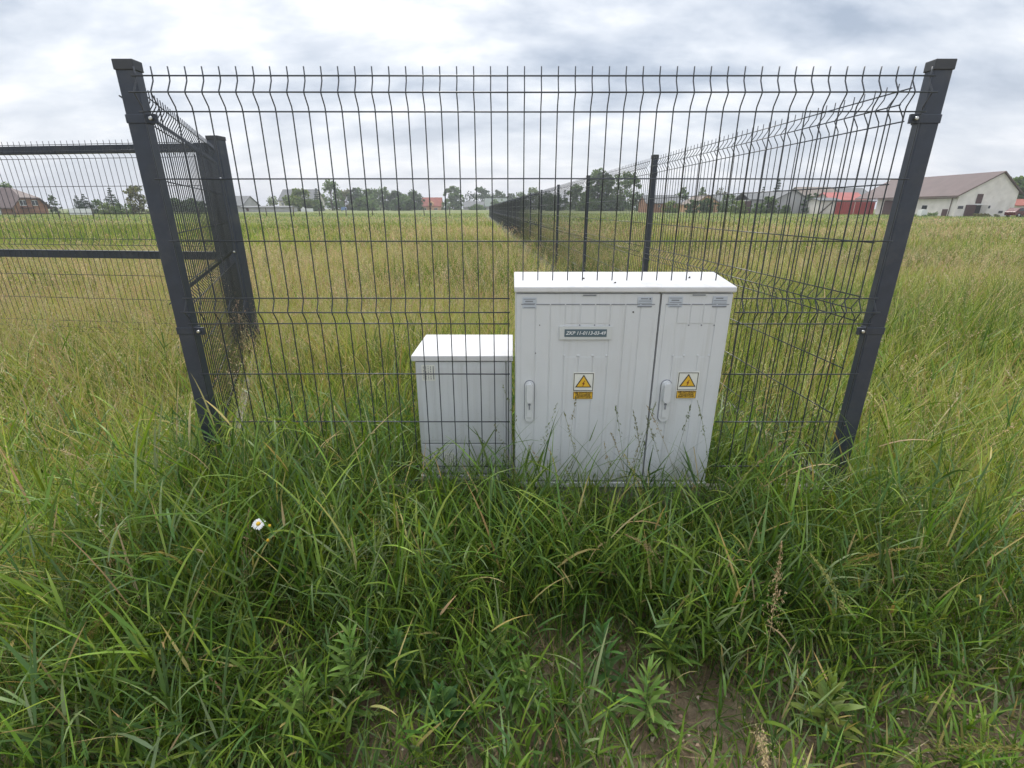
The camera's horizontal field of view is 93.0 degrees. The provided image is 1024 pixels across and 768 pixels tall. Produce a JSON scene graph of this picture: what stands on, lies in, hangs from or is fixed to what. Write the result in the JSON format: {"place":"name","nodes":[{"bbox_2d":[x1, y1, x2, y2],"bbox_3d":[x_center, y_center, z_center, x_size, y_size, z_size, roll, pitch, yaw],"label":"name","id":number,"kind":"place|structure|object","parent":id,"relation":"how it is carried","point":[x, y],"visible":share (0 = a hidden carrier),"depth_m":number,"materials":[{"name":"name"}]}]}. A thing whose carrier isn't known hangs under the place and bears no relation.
{"place":"outdoors","nodes":[
{"label":"outdoors","id":0,"kind":"place"},
{"bbox_2d":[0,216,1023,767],"bbox_3d":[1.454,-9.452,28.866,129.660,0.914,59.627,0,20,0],"label":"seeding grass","id":1,"kind":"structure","parent":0,"point":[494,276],"depth_m":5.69,"materials":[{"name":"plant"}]},
{"bbox_2d":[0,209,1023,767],"bbox_3d":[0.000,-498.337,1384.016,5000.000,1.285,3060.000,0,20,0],"label":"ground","id":2,"kind":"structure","parent":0,"point":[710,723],"depth_m":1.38,"materials":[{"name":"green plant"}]},
{"bbox_2d":[0,181,11,187],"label":"tree","id":3,"kind":"object","parent":2,"relation":"on","point":[6,185],"visible":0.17,"depth_m":123.48,"materials":[{"name":"green plant"}]},
{"bbox_2d":[0,188,52,214],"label":"brick house","id":4,"kind":"structure","parent":2,"relation":"on","point":[23,202],"depth_m":103.42,"materials":[{"name":"brown brick"}]},
{"bbox_2d":[19,200,26,205],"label":"window","id":5,"kind":"structure","parent":4,"relation":"in","point":[23,202],"depth_m":103.60,"materials":[{"name":"grey glass"}]},
{"bbox_2d":[46,195,62,212],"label":"tree","id":6,"kind":"object","parent":2,"relation":"on","point":[50,198],"visible":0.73,"depth_m":111.10,"materials":[{"name":"green plant"}]},
{"bbox_2d":[66,196,86,214],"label":"spruce tree","id":7,"kind":"object","parent":2,"relation":"on","point":[81,206],"visible":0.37,"depth_m":105.55,"materials":[{"name":"green plant"}]},
{"bbox_2d":[69,209,91,214],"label":"garden wall","id":8,"kind":"structure","parent":2,"relation":"on","point":[81,210],"depth_m":99.89,"materials":[{"name":"white"}]},
{"bbox_2d":[77,194,99,212],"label":"spruce tree","id":9,"kind":"object","parent":2,"relation":"on","point":[88,204],"visible":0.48,"depth_m":108.14,"materials":[{"name":"green plant"}]},
{"bbox_2d":[90,199,102,211],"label":"bush","id":10,"kind":"object","parent":2,"relation":"on","point":[98,201],"visible":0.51,"depth_m":111.02,"materials":[{"name":"green plant"}]},
{"bbox_2d":[97,202,116,214],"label":"bush","id":11,"kind":"object","parent":2,"relation":"on","point":[106,206],"visible":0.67,"depth_m":101.87,"materials":[{"name":"green plant"}]},
{"bbox_2d":[102,188,124,212],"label":"spruce tree","id":12,"kind":"object","parent":2,"relation":"on","point":[114,200],"visible":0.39,"depth_m":109.06,"materials":[{"name":"green plant"}]},
{"bbox_2d":[111,203,132,214],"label":"bush","id":13,"kind":"object","parent":2,"relation":"on","point":[122,208],"visible":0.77,"depth_m":101.96,"materials":[{"name":"green plant"}]},
{"bbox_2d":[122,185,148,214],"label":"tree","id":14,"kind":"object","parent":2,"relation":"on","point":[130,190],"visible":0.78,"depth_m":105.14,"materials":[{"name":"green plant"}]},
{"bbox_2d":[170,198,180,212],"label":"tree","id":15,"kind":"object","parent":2,"relation":"on","point":[176,205],"visible":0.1,"depth_m":142.41,"materials":[{"name":"green plant"}]},
{"bbox_2d":[119,90,257,462],"bbox_3d":[-1.720,-0.452,2.903,0.075,1.980,2.236,-8,21,-22],"label":"wire fence","id":16,"kind":"object","parent":2,"relation":"on","point":[218,261],"visible":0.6,"depth_m":2.70,"materials":[{"name":"metal"}]},
{"bbox_2d":[178,197,206,212],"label":"tree","id":17,"kind":"object","parent":2,"relation":"on","point":[191,206],"visible":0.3,"depth_m":140.64,"materials":[{"name":"green plant"}]},
{"bbox_2d":[205,135,263,355],"bbox_3d":[-2.205,-0.849,3.963,0.096,2.108,0.104,2,20,7],"label":"gate post","id":18,"kind":"object","parent":2,"relation":"on","point":[232,207],"visible":0.61,"depth_m":3.81,"materials":[{"name":"metal"}]},
{"bbox_2d":[0,138,247,355],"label":"wire gate","id":19,"kind":"structure","parent":18,"relation":"attached to","point":[68,149],"depth_m":3.95,"materials":[{"name":"metal"}]},
{"bbox_2d":[235,196,260,211],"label":"house","id":20,"kind":"structure","parent":2,"relation":"on","point":[249,201],"depth_m":163.07,"materials":[{"name":"grey tile"}]},
{"bbox_2d":[239,206,298,211],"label":"flat shed","id":21,"kind":"structure","parent":2,"relation":"on","point":[268,209],"depth_m":155.38,"materials":[{"name":"grey metal"}]},
{"bbox_2d":[266,196,278,205],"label":"tree","id":22,"kind":"object","parent":2,"relation":"on","point":[270,202],"visible":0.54,"depth_m":201.60,"materials":[{"name":"green plant"}]},
{"bbox_2d":[251,518,295,634],"bbox_3d":[-0.724,0.621,1.481,0.060,0.485,0.058,0,20,0],"label":"daisy","id":23,"kind":"object","parent":2,"relation":"on","point":[256,523],"visible":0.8,"depth_m":1.41,"materials":[{"name":"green plant"}]},
{"bbox_2d":[282,187,314,210],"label":"tree","id":24,"kind":"object","parent":2,"relation":"on","point":[296,200],"visible":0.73,"depth_m":178.49,"materials":[{"name":"green plant"}]},
{"bbox_2d":[277,189,324,210],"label":"house","id":25,"kind":"structure","parent":2,"relation":"on","point":[284,193],"depth_m":194.24,"materials":[{"name":"grey tile"}]},
{"bbox_2d":[262,659,340,767],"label":"weed plant","id":26,"kind":"object","parent":2,"relation":"on","point":[294,693],"visible":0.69,"depth_m":1.18,"materials":[{"name":"green plant"}]},
{"bbox_2d":[301,207,312,211],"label":"garden wall","id":27,"kind":"structure","parent":2,"relation":"on","point":[307,209],"depth_m":164.69,"materials":[{"name":"white"}]},
{"bbox_2d":[309,198,324,210],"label":"bush","id":28,"kind":"object","parent":2,"relation":"on","point":[315,201],"visible":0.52,"depth_m":184.01,"materials":[{"name":"green plant"}]},
{"bbox_2d":[314,188,324,210],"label":"spruce tree","id":29,"kind":"object","parent":2,"relation":"on","point":[317,198],"visible":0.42,"depth_m":187.80,"materials":[{"name":"green plant"}]},
{"bbox_2d":[321,180,344,210],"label":"tree","id":30,"kind":"object","parent":2,"relation":"on","point":[329,202],"visible":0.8,"depth_m":221.87,"materials":[{"name":"green plant"}]},
{"bbox_2d":[336,188,353,209],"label":"tree","id":31,"kind":"object","parent":2,"relation":"on","point":[345,195],"visible":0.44,"depth_m":243.72,"materials":[{"name":"green plant"}]},
{"bbox_2d":[312,619,382,736],"bbox_3d":[-0.423,0.765,1.252,0.169,0.348,0.178,0,20,0],"label":"weed plant","id":32,"kind":"object","parent":2,"relation":"on","point":[350,660],"visible":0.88,"depth_m":1.25,"materials":[{"name":"green plant"}]},
{"bbox_2d":[347,187,364,209],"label":"tree","id":33,"kind":"object","parent":2,"relation":"on","point":[356,192],"visible":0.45,"depth_m":244.50,"materials":[{"name":"green plant"}]},
{"bbox_2d":[350,196,380,210],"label":"bush","id":34,"kind":"object","parent":2,"relation":"on","point":[360,204],"visible":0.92,"depth_m":211.31,"materials":[{"name":"green plant"}]},
{"bbox_2d":[362,188,381,207],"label":"tree","id":35,"kind":"object","parent":2,"relation":"on","point":[371,194],"visible":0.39,"depth_m":242.27,"materials":[{"name":"green plant"}]},
{"bbox_2d":[373,186,393,209],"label":"tree","id":36,"kind":"object","parent":2,"relation":"on","point":[386,193],"visible":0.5,"depth_m":245.45,"materials":[{"name":"green plant"}]},
{"bbox_2d":[383,190,402,209],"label":"tree","id":37,"kind":"object","parent":2,"relation":"on","point":[391,196],"visible":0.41,"depth_m":244.15,"materials":[{"name":"green plant"}]},
{"bbox_2d":[385,196,416,210],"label":"bush","id":38,"kind":"object","parent":2,"relation":"on","point":[406,204],"visible":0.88,"depth_m":212.20,"materials":[{"name":"green plant"}]},
{"bbox_2d":[381,624,424,698],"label":"weed plant","id":39,"kind":"object","parent":2,"relation":"on","point":[395,638],"visible":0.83,"depth_m":1.33,"materials":[{"name":"green plant"}]},
{"bbox_2d":[397,193,411,200],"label":"tree","id":40,"kind":"object","parent":2,"relation":"on","point":[404,195],"visible":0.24,"depth_m":241.57,"materials":[{"name":"green plant"}]},
{"bbox_2d":[408,189,424,209],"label":"tree","id":41,"kind":"object","parent":2,"relation":"on","point":[418,199],"visible":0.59,"depth_m":245.78,"materials":[{"name":"green plant"}]},
{"bbox_2d":[421,197,442,209],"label":"house","id":42,"kind":"structure","parent":2,"relation":"on","point":[436,203],"depth_m":254.17,"materials":[{"name":"red tile"}]},
{"bbox_2d":[417,680,472,743],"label":"weed plant","id":43,"kind":"object","parent":2,"relation":"on","point":[449,712],"visible":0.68,"depth_m":1.25,"materials":[{"name":"green plant"}]},
{"bbox_2d":[441,201,450,209],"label":"bush","id":44,"kind":"object","parent":2,"relation":"on","point":[443,205],"visible":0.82,"depth_m":253.81,"materials":[{"name":"green plant"}]},
{"bbox_2d":[443,186,464,209],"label":"tree","id":45,"kind":"object","parent":2,"relation":"on","point":[454,197],"visible":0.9,"depth_m":261.87,"materials":[{"name":"green plant"}]},
{"bbox_2d":[411,335,512,520],"bbox_3d":[-0.195,0.328,2.244,0.402,1.060,0.355,0,20,0],"label":"utility cabinet","id":46,"kind":"object","parent":2,"relation":"on","point":[500,411],"visible":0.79,"depth_m":1.99,"materials":[{"name":"plastic"}]},
{"bbox_2d":[465,191,473,200],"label":"tree","id":47,"kind":"object","parent":2,"relation":"on","point":[471,196],"visible":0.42,"depth_m":299.39,"materials":[{"name":"green plant"}]},
{"bbox_2d":[462,201,484,209],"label":"house","id":48,"kind":"structure","parent":2,"relation":"on","point":[466,204],"depth_m":284.36,"materials":[{"name":"grey tile"}]},
{"bbox_2d":[468,203,485,209],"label":"bush","id":49,"kind":"object","parent":2,"relation":"on","point":[479,207],"visible":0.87,"depth_m":263.01,"materials":[{"name":"green plant"}]},
{"bbox_2d":[472,186,491,200],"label":"tree","id":50,"kind":"object","parent":2,"relation":"on","point":[483,193],"visible":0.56,"depth_m":308.03,"materials":[{"name":"green plant"}]},
{"bbox_2d":[484,198,508,209],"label":"house","id":51,"kind":"structure","parent":2,"relation":"on","point":[487,202],"depth_m":293.48,"materials":[{"name":"white concrete"}]},
{"bbox_2d":[466,612,530,689],"bbox_3d":[-0.038,0.784,1.381,0.173,0.255,0.174,15,25,35],"label":"weed plant","id":52,"kind":"object","parent":2,"relation":"on","point":[495,651],"visible":0.58,"depth_m":1.39,"materials":[{"name":"green plant"}]},
{"bbox_2d":[490,190,508,197],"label":"tree","id":53,"kind":"object","parent":2,"relation":"on","point":[498,194],"visible":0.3,"depth_m":308.37,"materials":[{"name":"green plant"}]},
{"bbox_2d":[508,193,514,199],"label":"tree","id":54,"kind":"object","parent":2,"relation":"on","point":[510,195],"visible":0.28,"depth_m":308.46,"materials":[{"name":"green plant"}]},
{"bbox_2d":[0,212,1023,767],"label":"grass","id":55,"kind":"structure","parent":2,"relation":"on","point":[200,512],"depth_m":1.58,"materials":[{"name":"green plant"}]},
{"bbox_2d":[493,652,548,725],"bbox_3d":[0.029,0.817,1.316,0.152,0.204,0.152,15,25,35],"label":"weed plant","id":56,"kind":"object","parent":2,"relation":"on","point":[516,706],"visible":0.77,"depth_m":1.31,"materials":[{"name":"green plant"}]},
{"bbox_2d":[526,187,538,209],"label":"tree","id":57,"kind":"object","parent":2,"relation":"on","point":[534,190],"visible":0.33,"depth_m":280.06,"materials":[{"name":"green plant"}]},
{"bbox_2d":[111,59,956,529],"bbox_3d":[0.070,-0.060,1.870,2.658,2.044,0.091,0,20,0],"label":"wire fence","id":58,"kind":"object","parent":2,"relation":"on","point":[923,119],"visible":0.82,"depth_m":1.69,"materials":[{"name":"metal"}]},
{"bbox_2d":[543,194,568,210],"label":"bush","id":59,"kind":"object","parent":2,"relation":"on","point":[561,201],"visible":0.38,"depth_m":202.71,"materials":[{"name":"green plant"}]},
{"bbox_2d":[565,184,582,210],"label":"tree","id":60,"kind":"object","parent":2,"relation":"on","point":[576,198],"visible":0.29,"depth_m":215.48,"materials":[{"name":"green plant"}]},
{"bbox_2d":[575,197,599,210],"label":"bush","id":61,"kind":"object","parent":2,"relation":"on","point":[594,204],"visible":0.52,"depth_m":187.21,"materials":[{"name":"green plant"}]},
{"bbox_2d":[514,272,662,536],"bbox_3d":[0.270,0.245,2.020,0.523,1.368,0.242,0,20,0],"label":"utility cabinet","id":62,"kind":"object","parent":2,"relation":"on","point":[588,341],"visible":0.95,"depth_m":1.82,"materials":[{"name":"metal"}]},
{"bbox_2d":[581,168,611,205],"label":"tree","id":63,"kind":"object","parent":2,"relation":"on","point":[605,187],"visible":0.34,"depth_m":191.24,"materials":[{"name":"green plant"}]},
{"bbox_2d":[173,591,1021,767],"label":"soil crumbs","id":64,"kind":"object","parent":2,"relation":"on","point":[714,733],"visible":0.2,"depth_m":1.33,"materials":[{"name":"brown soil"}]},
{"bbox_2d":[584,616,628,706],"bbox_3d":[0.267,0.774,1.357,0.132,0.270,0.153,6,21,17],"label":"weed plant","id":65,"kind":"object","parent":2,"relation":"on","point":[610,662],"visible":0.86,"depth_m":1.36,"materials":[{"name":"green plant"}]},
{"bbox_2d":[600,196,625,210],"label":"bush","id":66,"kind":"object","parent":2,"relation":"on","point":[605,206],"visible":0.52,"depth_m":188.11,"materials":[{"name":"green plant"}]},
{"bbox_2d":[608,171,641,207],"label":"tree","id":67,"kind":"object","parent":2,"relation":"on","point":[624,189],"visible":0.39,"depth_m":191.47,"materials":[{"name":"green plant"}]},
{"bbox_2d":[626,191,643,210],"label":"bush","id":68,"kind":"object","parent":2,"relation":"on","point":[636,204],"visible":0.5,"depth_m":178.70,"materials":[{"name":"green plant"}]},
{"bbox_2d":[613,652,679,737],"bbox_3d":[0.350,0.831,1.287,0.178,0.238,0.165,0,20,0],"label":"weed plant","id":69,"kind":"object","parent":2,"relation":"on","point":[654,713],"visible":0.94,"depth_m":1.29,"materials":[{"name":"green plant"}]},
{"bbox_2d":[637,195,681,212],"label":"brick house","id":70,"kind":"structure","parent":2,"relation":"on","point":[644,206],"depth_m":142.07,"materials":[{"name":"grey tile"}]},
{"bbox_2d":[639,606,702,686],"bbox_3d":[0.472,0.758,1.440,0.194,0.251,0.193,0,20,0],"label":"weed plant","id":71,"kind":"object","parent":2,"relation":"on","point":[669,661],"visible":0.74,"depth_m":1.42,"materials":[{"name":"green plant"}]},
{"bbox_2d":[662,200,680,212],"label":"bush","id":72,"kind":"object","parent":2,"relation":"on","point":[672,208],"visible":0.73,"depth_m":131.93,"materials":[{"name":"green plant"}]},
{"bbox_2d":[675,187,688,201],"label":"tree","id":73,"kind":"object","parent":2,"relation":"on","point":[683,193],"visible":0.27,"depth_m":163.91,"materials":[{"name":"green plant"}]},
{"bbox_2d":[641,272,736,536],"bbox_3d":[0.659,0.245,2.020,0.264,1.368,0.242,0,20,0],"label":"utility cabinet","id":74,"kind":"object","parent":2,"relation":"on","point":[693,323],"visible":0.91,"depth_m":1.82,"materials":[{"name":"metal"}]},
{"bbox_2d":[685,200,699,212],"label":"bush","id":75,"kind":"object","parent":2,"relation":"on","point":[688,210],"visible":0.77,"depth_m":130.31,"materials":[{"name":"green plant"}]},
{"bbox_2d":[680,195,719,211],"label":"house","id":76,"kind":"structure","parent":2,"relation":"on","point":[687,201],"depth_m":147.75,"materials":[{"name":"beige brick"}]},
{"bbox_2d":[489,81,912,482],"bbox_3d":[-1.134,-13.698,39.713,0.090,2.028,80.437,-1,20,-3],"label":"wire fence","id":77,"kind":"object","parent":2,"relation":"on","point":[515,205],"visible":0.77,"depth_m":3.20,"materials":[{"name":"metal"}]},
{"bbox_2d":[699,187,706,194],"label":"tree","id":78,"kind":"object","parent":2,"relation":"on","point":[701,192],"visible":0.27,"depth_m":181.89,"materials":[{"name":"green plant"}]},
{"bbox_2d":[699,198,716,212],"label":"bush","id":79,"kind":"object","parent":2,"relation":"on","point":[705,205],"visible":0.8,"depth_m":131.46,"materials":[{"name":"green plant"}]},
{"bbox_2d":[713,194,736,206],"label":"house","id":80,"kind":"structure","parent":2,"relation":"on","point":[718,198],"depth_m":166.28,"materials":[{"name":"grey tile"}]},
{"bbox_2d":[716,194,734,212],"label":"bush","id":81,"kind":"object","parent":2,"relation":"on","point":[721,206],"visible":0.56,"depth_m":141.59,"materials":[{"name":"green plant"}]},
{"bbox_2d":[726,200,748,213],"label":"bush","id":82,"kind":"object","parent":2,"relation":"on","point":[732,211],"visible":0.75,"depth_m":113.15,"materials":[{"name":"green plant"}]},
{"bbox_2d":[749,203,765,213],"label":"bush","id":83,"kind":"object","parent":2,"relation":"on","point":[758,209],"visible":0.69,"depth_m":115.01,"materials":[{"name":"green plant"}]},
{"bbox_2d":[733,190,806,213],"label":"grey barn","id":84,"kind":"structure","parent":2,"relation":"on","point":[798,195],"depth_m":117.79,"materials":[{"name":"metal"}]},
{"bbox_2d":[744,201,750,212],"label":"door","id":85,"kind":"structure","parent":84,"relation":"in","point":[748,202],"depth_m":122.85,"materials":[{"name":"grey"}]},
{"bbox_2d":[761,196,778,213],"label":"bush","id":86,"kind":"object","parent":2,"relation":"on","point":[770,203],"visible":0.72,"depth_m":114.92,"materials":[{"name":"green plant"}]},
{"bbox_2d":[778,204,790,213],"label":"bush","id":87,"kind":"object","parent":2,"relation":"on","point":[782,211],"visible":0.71,"depth_m":115.29,"materials":[{"name":"green plant"}]},
{"bbox_2d":[801,193,818,212],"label":"bush","id":88,"kind":"object","parent":2,"relation":"on","point":[806,201],"visible":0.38,"depth_m":114.99,"materials":[{"name":"green plant"}]},
{"bbox_2d":[792,187,835,196],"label":"house","id":89,"kind":"structure","parent":2,"relation":"on","point":[816,191],"depth_m":151.90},
{"bbox_2d":[805,198,840,213],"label":"white shed","id":90,"kind":"structure","parent":2,"relation":"on","point":[811,203],"depth_m":111.27,"materials":[{"name":"grey metal"}]},
{"bbox_2d":[785,665,865,757],"bbox_3d":[0.795,0.829,1.238,0.174,0.208,0.151,6,21,17],"label":"weed plant","id":91,"kind":"object","parent":2,"relation":"on","point":[825,690],"visible":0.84,"depth_m":1.24,"materials":[{"name":"green plant"}]},
{"bbox_2d":[818,192,866,211],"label":"red roof shed","id":92,"kind":"structure","parent":2,"relation":"on","point":[847,196],"depth_m":118.31,"materials":[{"name":"red metal"}]},
{"bbox_2d":[833,188,870,200],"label":"house","id":93,"kind":"structure","parent":2,"relation":"on","point":[859,190],"depth_m":156.88,"materials":[{"name":"grey tile"}]},
{"bbox_2d":[834,201,876,214],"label":"red gate","id":94,"kind":"structure","parent":2,"relation":"on","point":[845,206],"depth_m":101.46,"materials":[{"name":"metal"}]},
{"bbox_2d":[917,209,927,215],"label":"water tank","id":95,"kind":"object","parent":2,"relation":"on","point":[923,212],"visible":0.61,"depth_m":86.39,"materials":[{"name":"white plastic"}]},
{"bbox_2d":[922,211,937,216],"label":"weed clump","id":96,"kind":"object","parent":2,"relation":"on","point":[932,214],"visible":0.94,"depth_m":84.85,"materials":[{"name":"green plant"}]},
{"bbox_2d":[854,171,1022,216],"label":"barn","id":97,"kind":"structure","parent":2,"relation":"on","point":[990,193],"depth_m":84.09,"materials":[{"name":"white paint"}]},
{"bbox_2d":[881,200,892,214],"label":"barn door","id":98,"kind":"structure","parent":97,"relation":"in","point":[887,205],"depth_m":98.67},
{"bbox_2d":[941,209,947,215],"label":"door","id":99,"kind":"structure","parent":97,"relation":"in","point":[944,211],"depth_m":85.74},
{"bbox_2d":[963,205,976,216],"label":"door","id":100,"kind":"structure","parent":97,"relation":"in","point":[969,209],"depth_m":83.68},
{"bbox_2d":[973,205,980,216],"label":"doorway","id":101,"kind":"structure","parent":97,"relation":"in","point":[978,207],"depth_m":83.72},
{"bbox_2d":[979,205,988,213],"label":"door","id":102,"kind":"structure","parent":97,"relation":"in","point":[984,208],"depth_m":83.13,"materials":[{"name":"white"}]},
{"bbox_2d":[972,213,999,216],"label":"brush heap","id":103,"kind":"object","parent":2,"relation":"on","point":[984,214],"visible":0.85,"depth_m":81.04,"materials":[{"name":"brown plant"}]},
{"bbox_2d":[1004,208,1023,216],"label":"parked car","id":104,"kind":"object","parent":2,"relation":"on","point":[1018,212],"visible":0.9,"depth_m":78.48,"materials":[{"name":"red paint"}]},
{"bbox_2d":[1011,176,1023,198],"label":"tree","id":105,"kind":"object","parent":2,"relation":"on","point":[1019,181],"visible":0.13,"depth_m":109.75,"materials":[{"name":"green plant"}]},
{"bbox_2d":[1014,199,1023,207],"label":"house","id":106,"kind":"structure","parent":2,"relation":"on","point":[1019,203],"depth_m":103.86,"materials":[{"name":"red tile"}]},
{"bbox_2d":[0,0,1023,208],"label":"sky","id":107,"kind":"structure","parent":0,"point":[59,81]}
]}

